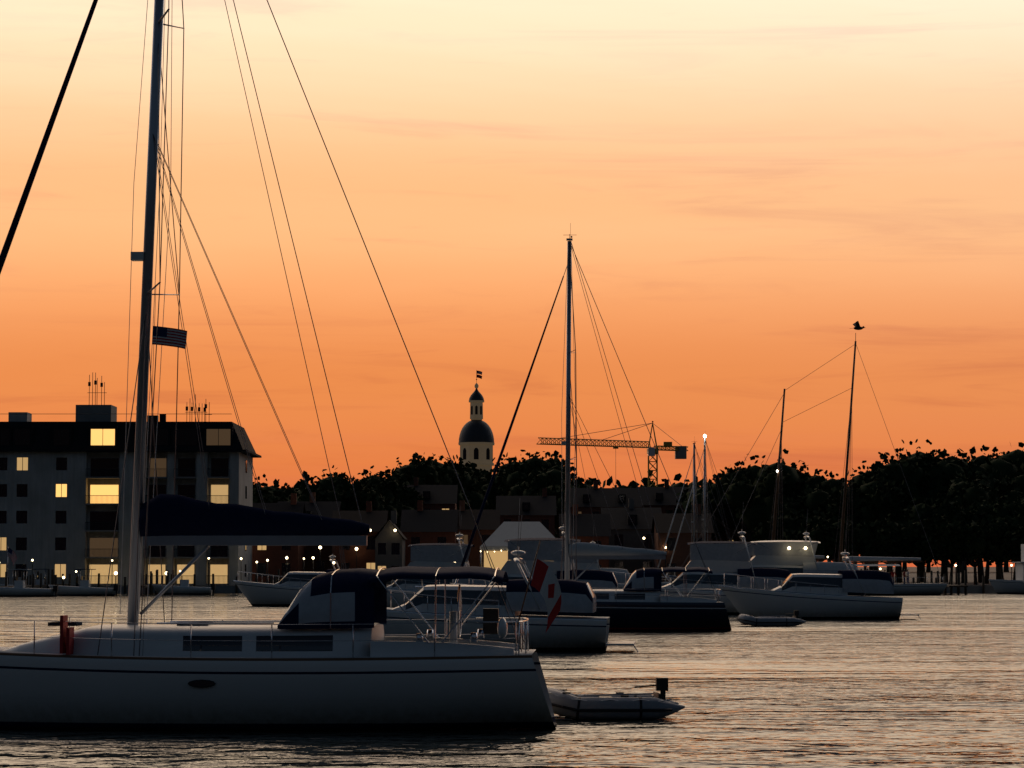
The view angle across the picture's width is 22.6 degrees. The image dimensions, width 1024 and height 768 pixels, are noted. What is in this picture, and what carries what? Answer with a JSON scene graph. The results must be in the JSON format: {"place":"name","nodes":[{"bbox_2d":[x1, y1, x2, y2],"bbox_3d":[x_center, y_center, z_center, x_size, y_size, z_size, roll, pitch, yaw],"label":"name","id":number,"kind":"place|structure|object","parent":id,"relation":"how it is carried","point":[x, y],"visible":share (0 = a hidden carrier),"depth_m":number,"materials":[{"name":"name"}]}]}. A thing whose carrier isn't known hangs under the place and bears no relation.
{"place":"outdoors","nodes":[
{"label":"outdoors","id":0,"kind":"place"},
{"bbox_2d":[458,370,494,474],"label":"domed tower","id":1,"kind":"structure","parent":0,"point":[476,443],"depth_m":846.82,"materials":[{"name":"paint"}]},
{"bbox_2d":[252,477,752,583],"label":"town buildings","id":2,"kind":"structure","parent":0,"point":[435,517],"depth_m":327.02,"materials":[{"name":"brick"}]},
{"bbox_2d":[0,567,1013,594],"bbox_3d":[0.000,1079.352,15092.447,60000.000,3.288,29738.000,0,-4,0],"label":"dock","id":3,"kind":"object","parent":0,"point":[959,587],"depth_m":295.05,"materials":[{"name":"concrete"}]},
{"bbox_2d":[0,372,261,584],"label":"waterfront hotel","id":4,"kind":"structure","parent":3,"relation":"on","point":[60,485],"depth_m":300.03,"materials":[{"name":"grey paint"}]},
{"bbox_2d":[31,529,1011,585],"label":"street lamps","id":5,"kind":"object","parent":3,"relation":"on","point":[267,560],"visible":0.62,"depth_m":297.20,"materials":[{"name":"beige"}]},
{"bbox_2d":[537,421,687,487],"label":"tower crane","id":6,"kind":"object","parent":3,"relation":"on","point":[681,452],"visible":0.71,"depth_m":598.77,"materials":[{"name":"metal"}]},
{"bbox_2d":[253,439,1023,584],"bbox_3d":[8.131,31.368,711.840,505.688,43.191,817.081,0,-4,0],"label":"trees","id":7,"kind":"object","parent":3,"relation":"on","point":[971,512],"visible":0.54,"depth_m":355.09,"materials":[{"name":"green plant"}]},
{"bbox_2d":[0,593,1023,767],"bbox_3d":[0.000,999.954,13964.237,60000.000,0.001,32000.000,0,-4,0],"label":"water","id":8,"kind":"structure","parent":0,"point":[939,683],"depth_m":55.23,"materials":[{"name":"grey liquid"}]},
{"bbox_2d":[0,552,57,596],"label":"motorboat","id":9,"kind":"object","parent":8,"relation":"on","point":[18,589],"visible":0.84,"depth_m":259.76,"materials":[{"name":"white plastic"}]},
{"bbox_2d":[0,557,79,588],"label":"motorboat","id":10,"kind":"object","parent":8,"relation":"on","point":[37,581],"visible":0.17,"depth_m":284.16,"materials":[{"name":"white plastic"}]},
{"bbox_2d":[48,552,118,595],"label":"motorboat","id":11,"kind":"object","parent":8,"relation":"on","point":[85,588],"visible":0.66,"depth_m":268.07,"materials":[{"name":"white plastic"}]},
{"bbox_2d":[152,576,214,594],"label":"motorboat","id":12,"kind":"object","parent":8,"relation":"on","point":[183,588],"visible":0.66,"depth_m":278.20,"materials":[{"name":"white plastic"}]},
{"bbox_2d":[0,0,556,731],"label":"sailboat","id":13,"kind":"object","parent":8,"relation":"on","point":[324,654],"visible":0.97,"depth_m":47.50,"materials":[{"name":"white plastic"}]},
{"bbox_2d":[152,326,186,348],"bbox_3d":[-6.475,-0.878,48.472,0.663,0.445,0.078,0,-4,2],"label":"flag","id":14,"kind":"object","parent":13,"relation":"attached to","point":[171,337],"visible":1,"depth_m":48.47,"materials":[{"name":"multicoloured fabric"}]},
{"bbox_2d":[531,559,560,631],"bbox_3d":[0.629,3.925,47.378,0.570,1.383,0.124,0,-4,2],"label":"flag","id":15,"kind":"object","parent":13,"relation":"attached to","point":[545,583],"visible":1,"depth_m":47.38,"materials":[{"name":"fabric"}]},
{"bbox_2d":[233,546,339,605],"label":"moored yacht","id":16,"kind":"object","parent":8,"relation":"on","point":[285,590],"visible":0.41,"depth_m":197.85,"materials":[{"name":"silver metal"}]},
{"bbox_2d":[387,506,489,607],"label":"motor yacht","id":17,"kind":"object","parent":8,"relation":"on","point":[437,554],"visible":0.33,"depth_m":169.77,"materials":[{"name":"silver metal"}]},
{"bbox_2d":[383,505,637,651],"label":"motorboat","id":18,"kind":"object","parent":8,"relation":"on","point":[575,633],"visible":0.47,"depth_m":91.52,"materials":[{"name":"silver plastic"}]},
{"bbox_2d":[415,506,617,590],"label":"moored yacht","id":19,"kind":"object","parent":8,"relation":"on","point":[549,554],"visible":0.18,"depth_m":138.01,"materials":[{"name":"white plastic"}]},
{"bbox_2d":[450,223,731,630],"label":"sailboat","id":20,"kind":"object","parent":8,"relation":"on","point":[638,602],"visible":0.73,"depth_m":122.12,"materials":[{"name":"blue plastic"}]},
{"bbox_2d":[570,527,629,583],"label":"moored yacht","id":21,"kind":"object","parent":8,"relation":"on","point":[583,564],"visible":0.06,"depth_m":227.61,"materials":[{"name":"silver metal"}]},
{"bbox_2d":[547,678,684,719],"bbox_3d":[1.216,6.343,51.708,4.435,0.809,1.799,0,-4,-2],"label":"inflatable dinghy","id":22,"kind":"object","parent":8,"relation":"on","point":[654,705],"visible":0.86,"depth_m":50.94,"materials":[{"name":"rubber"}]},
{"bbox_2d":[657,436,729,586],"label":"sailboat","id":23,"kind":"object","parent":8,"relation":"in","point":[694,506],"depth_m":286.46,"materials":[{"name":"white metal"}]},
{"bbox_2d":[610,502,789,614],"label":"motor yacht","id":24,"kind":"object","parent":8,"relation":"on","point":[721,558],"visible":0.41,"depth_m":162.60,"materials":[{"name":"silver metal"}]},
{"bbox_2d":[665,435,740,580],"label":"sailboat","id":25,"kind":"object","parent":8,"relation":"in","point":[705,519],"depth_m":290.50,"materials":[{"name":"white metal"}]},
{"bbox_2d":[669,514,865,595],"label":"motor yacht","id":26,"kind":"object","parent":8,"relation":"on","point":[797,557],"visible":0.19,"depth_m":202.55,"materials":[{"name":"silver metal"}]},
{"bbox_2d":[732,610,806,626],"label":"inflatable dinghy","id":27,"kind":"object","parent":8,"relation":"on","point":[752,620],"visible":1,"depth_m":130.72,"materials":[{"name":"rubber"}]},
{"bbox_2d":[678,333,947,594],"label":"schooner","id":28,"kind":"object","parent":8,"relation":"on","point":[908,588],"visible":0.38,"depth_m":274.81,"materials":[{"name":"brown wood"}]},
{"bbox_2d":[718,532,920,619],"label":"moored yacht","id":29,"kind":"object","parent":8,"relation":"on","point":[808,596],"visible":0.85,"depth_m":147.89,"materials":[{"name":"white plastic"}]},
{"bbox_2d":[988,544,1023,593],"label":"tour boat","id":30,"kind":"object","parent":8,"relation":"on","point":[1016,586],"visible":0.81,"depth_m":287.17,"materials":[{"name":"white plastic"}]},
{"bbox_2d":[0,0,1023,566],"label":"sky","id":31,"kind":"structure","parent":0,"point":[740,185],"materials":[{"name":"orange"}]},
{"bbox_2d":[850,321,864,329],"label":"bird","id":32,"kind":"object","parent":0,"point":[857,325],"visible":1,"depth_m":275.98},
{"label":"dock flagstaff","id":33,"kind":"object","parent":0,"visible":0},
{"bbox_2d":[7,548,16,565],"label":"flag","id":34,"kind":"object","parent":33,"relation":"attached to","point":[11,555],"visible":1,"depth_m":260.92,"materials":[{"name":"fabric"}]}
]}

